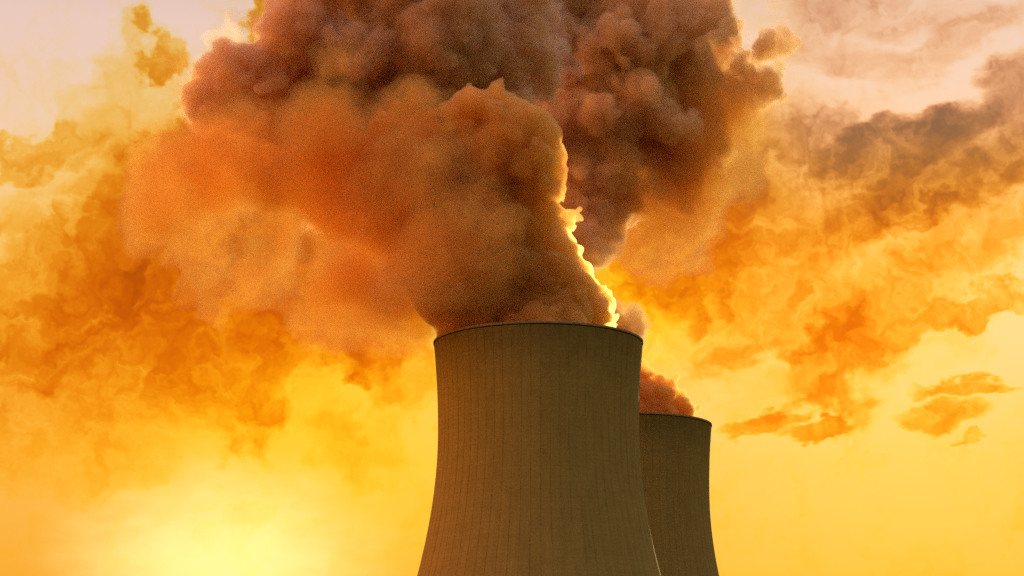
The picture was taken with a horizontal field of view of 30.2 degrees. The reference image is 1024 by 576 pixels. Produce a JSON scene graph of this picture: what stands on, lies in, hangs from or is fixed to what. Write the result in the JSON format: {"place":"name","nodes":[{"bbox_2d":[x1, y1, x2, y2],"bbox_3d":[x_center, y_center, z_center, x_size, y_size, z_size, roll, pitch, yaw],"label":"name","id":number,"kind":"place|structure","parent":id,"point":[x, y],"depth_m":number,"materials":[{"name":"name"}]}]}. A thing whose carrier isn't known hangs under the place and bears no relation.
{"place":"outdoors","nodes":[
{"label":"outdoors","id":0,"kind":"place"},
{"bbox_2d":[0,0,1023,575],"label":"sky","id":1,"kind":"structure","parent":0,"point":[238,238],"materials":[{"name":"orange"}]},
{"bbox_2d":[417,321,660,575],"bbox_3d":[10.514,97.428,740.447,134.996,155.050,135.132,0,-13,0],"label":"cooling tower","id":2,"kind":"structure","parent":0,"point":[538,471],"depth_m":714.38,"materials":[{"name":"concrete"}]},
{"bbox_2d":[639,412,718,575],"bbox_3d":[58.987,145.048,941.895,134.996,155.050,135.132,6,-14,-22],"label":"cooling tower","id":3,"kind":"structure","parent":0,"point":[675,457],"depth_m":918.89,"materials":[{"name":"concrete"}]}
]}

